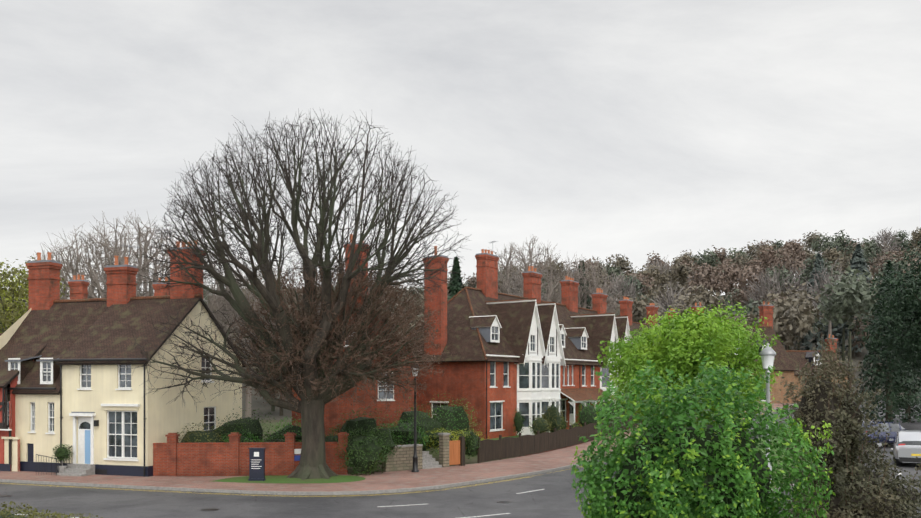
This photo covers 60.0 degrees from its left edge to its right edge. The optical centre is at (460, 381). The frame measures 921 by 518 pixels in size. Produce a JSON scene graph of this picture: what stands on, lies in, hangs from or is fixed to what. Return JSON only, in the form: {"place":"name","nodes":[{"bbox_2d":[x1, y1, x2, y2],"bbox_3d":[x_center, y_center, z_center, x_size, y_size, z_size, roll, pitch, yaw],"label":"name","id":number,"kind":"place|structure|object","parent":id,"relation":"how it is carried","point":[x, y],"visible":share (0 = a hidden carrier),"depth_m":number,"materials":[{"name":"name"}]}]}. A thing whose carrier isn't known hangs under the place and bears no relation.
{"place":"outdoors","nodes":[
{"label":"outdoors","id":0,"kind":"place"},
{"bbox_2d":[0,403,798,494],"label":"pavement","id":1,"kind":"structure","parent":0,"point":[449,476],"depth_m":37.49,"materials":[{"name":"brick"}]},
{"bbox_2d":[0,333,47,471],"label":"timber frame house","id":2,"kind":"structure","parent":1,"relation":"on","point":[9,451],"depth_m":41.03,"materials":[{"name":"red brick"}]},
{"bbox_2d":[52,444,73,472],"bbox_3d":[-19.738,3.845,39.473,1.040,1.529,0.946,0,0,-30],"label":"topiary shrub","id":3,"kind":"object","parent":1,"relation":"on","point":[62,453],"visible":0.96,"depth_m":39.32,"materials":[{"name":"green plant"}]},
{"bbox_2d":[0,240,245,476],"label":"cream house","id":4,"kind":"structure","parent":1,"relation":"on","point":[79,391],"depth_m":40.79,"materials":[{"name":"beige paint"}]},
{"bbox_2d":[211,475,365,482],"bbox_3d":[-8.047,4.599,37.569,7.125,0.020,3.162,0,0,-2],"label":"grass patch","id":5,"kind":"object","parent":1,"relation":"on","point":[284,479],"visible":0.77,"depth_m":37.07,"materials":[{"name":"green plant"}]},
{"bbox_2d":[248,448,265,480],"bbox_3d":[-9.432,3.844,36.984,0.740,1.510,0.220,0,0,4],"label":"notice board","id":6,"kind":"object","parent":5,"relation":"on","point":[256,464],"visible":1,"depth_m":36.90,"materials":[{"name":"blue paint"}]},
{"bbox_2d":[123,108,471,479],"bbox_3d":[-7.745,-4.075,38.561,16.613,17.989,11.099,0,0,-2],"label":"bare tree","id":7,"kind":"object","parent":1,"relation":"on","point":[312,464],"visible":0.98,"depth_m":37.53,"materials":[{"name":"brown plant"}]},
{"bbox_2d":[218,251,449,414],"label":"brown bud branches","id":8,"kind":"object","parent":7,"relation":"attached to","point":[341,332],"visible":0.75,"depth_m":37.98,"materials":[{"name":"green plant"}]},
{"bbox_2d":[153,432,464,475],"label":"garden walls","id":9,"kind":"structure","parent":1,"relation":"on","point":[172,456],"depth_m":39.29,"materials":[{"name":"red brick"}]},
{"bbox_2d":[409,363,420,471],"bbox_3d":[-2.306,1.764,40.639,0.600,5.690,0.480,0,0,-2],"label":"street lamp","id":10,"kind":"object","parent":1,"relation":"on","point":[415,463],"visible":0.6,"depth_m":40.58,"materials":[{"name":"metal"}]},
{"bbox_2d":[477,413,643,462],"bbox_3d":[10.321,3.158,59.203,0.140,2.922,34.060,0,0,33],"label":"garden fence","id":11,"kind":"object","parent":1,"relation":"on","point":[501,448],"visible":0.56,"depth_m":50.54,"materials":[{"name":"brown wood"}]},
{"bbox_2d":[0,400,920,517],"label":"road","id":12,"kind":"structure","parent":0,"point":[555,497],"depth_m":31.46,"materials":[{"name":"grey asphalt"}]},
{"bbox_2d":[0,411,902,517],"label":"road markings","id":13,"kind":"object","parent":12,"relation":"on","point":[211,509],"visible":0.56,"depth_m":33.37,"materials":[{"name":"white paint"}]},
{"bbox_2d":[756,428,799,492],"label":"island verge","id":14,"kind":"structure","parent":12,"relation":"on","point":[774,486],"depth_m":42.05,"materials":[{"name":"plant"}]},
{"bbox_2d":[759,344,775,482],"bbox_3d":[12.563,1.319,32.620,0.660,5.700,0.628,0,0,-2],"label":"street lamp","id":15,"kind":"object","parent":14,"relation":"on","point":[767,354],"visible":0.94,"depth_m":32.50,"materials":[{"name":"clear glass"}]},
{"bbox_2d":[861,421,907,448],"bbox_3d":[24.046,3.005,45.468,4.120,1.539,2.100,0,0,-24],"label":"blue hatchback car","id":16,"kind":"object","parent":12,"relation":"on","point":[895,428],"visible":0.33,"depth_m":44.45,"materials":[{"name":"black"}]},
{"bbox_2d":[889,430,920,465],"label":"silver hatchback car","id":17,"kind":"object","parent":12,"relation":"on","point":[907,447],"visible":0.92,"depth_m":35.19,"materials":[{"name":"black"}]},
{"bbox_2d":[0,0,920,299],"label":"sky","id":18,"kind":"structure","parent":0,"point":[601,129],"materials":[{"name":"white"}]},
{"bbox_2d":[481,435,588,455],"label":"terrace garden lawn","id":19,"kind":"structure","parent":0,"point":[529,454],"depth_m":55.49,"materials":[{"name":"green plant"}]},
{"bbox_2d":[242,289,920,475],"bbox_3d":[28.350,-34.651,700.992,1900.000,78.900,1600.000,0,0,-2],"label":"ground","id":20,"kind":"structure","parent":0,"point":[274,417],"depth_m":113.77,"materials":[{"name":"green plant"}]},
{"bbox_2d":[17,224,153,305],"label":"pale bare tree","id":21,"kind":"object","parent":20,"relation":"on","point":[67,266],"visible":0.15,"depth_m":79.81,"materials":[{"name":"grey plant"}]},
{"bbox_2d":[68,275,169,298],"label":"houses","id":22,"kind":"structure","parent":20,"relation":"on","point":[78,288],"depth_m":61.75,"materials":[{"name":"red brick"}]},
{"bbox_2d":[58,211,205,298],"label":"pale bare tree","id":23,"kind":"object","parent":20,"relation":"on","point":[146,243],"visible":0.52,"depth_m":76.51,"materials":[{"name":"grey plant"}]},
{"bbox_2d":[138,240,256,335],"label":"pale bare tree","id":24,"kind":"object","parent":20,"relation":"on","point":[224,302],"visible":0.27,"depth_m":84.19,"materials":[{"name":"grey plant"}]},
{"bbox_2d":[204,271,292,417],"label":"pale bare tree","id":25,"kind":"object","parent":20,"relation":"on","point":[247,406],"visible":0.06,"depth_m":88.51,"materials":[{"name":"grey plant"}]},
{"bbox_2d":[292,234,419,458],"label":"brick house","id":26,"kind":"structure","parent":20,"relation":"on","point":[333,410],"depth_m":48.90,"materials":[{"name":"red brick"}]},
{"bbox_2d":[0,492,786,517],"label":"hedges","id":27,"kind":"object","parent":20,"relation":"on","point":[8,514],"visible":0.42,"depth_m":23.49,"materials":[{"name":"green plant"}]},
{"bbox_2d":[177,393,637,475],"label":"garden shrubs","id":28,"kind":"object","parent":20,"relation":"on","point":[369,446],"visible":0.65,"depth_m":42.73,"materials":[{"name":"green plant"}]},
{"bbox_2d":[0,238,920,425],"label":"trees","id":29,"kind":"object","parent":20,"relation":"on","point":[680,344],"visible":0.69,"depth_m":50.07,"materials":[{"name":"green plant"}]},
{"bbox_2d":[6,227,920,415],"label":"hill trees","id":30,"kind":"object","parent":20,"relation":"on","point":[689,280],"visible":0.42,"depth_m":166.51,"materials":[{"name":"grey plant"}]},
{"bbox_2d":[404,241,631,448],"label":"red brick terrace","id":31,"kind":"structure","parent":20,"relation":"on","point":[530,353],"depth_m":60.41,"materials":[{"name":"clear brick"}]},
{"bbox_2d":[489,236,570,302],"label":"pale bare tree","id":32,"kind":"object","parent":20,"relation":"on","point":[506,284],"visible":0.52,"depth_m":102.90,"materials":[{"name":"grey plant"}]},
{"bbox_2d":[545,254,625,314],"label":"pale bare tree","id":33,"kind":"object","parent":20,"relation":"on","point":[578,276],"visible":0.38,"depth_m":106.96,"materials":[{"name":"grey plant"}]},
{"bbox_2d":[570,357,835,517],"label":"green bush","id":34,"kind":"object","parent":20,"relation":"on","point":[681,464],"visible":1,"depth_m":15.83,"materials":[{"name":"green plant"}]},
{"bbox_2d":[619,296,850,403],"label":"houses","id":35,"kind":"structure","parent":20,"relation":"on","point":[787,362],"depth_m":93.96,"materials":[{"name":"red brick"}]},
{"bbox_2d":[767,335,920,517],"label":"purple shrub","id":36,"kind":"object","parent":20,"relation":"on","point":[860,489],"visible":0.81,"depth_m":19.55,"materials":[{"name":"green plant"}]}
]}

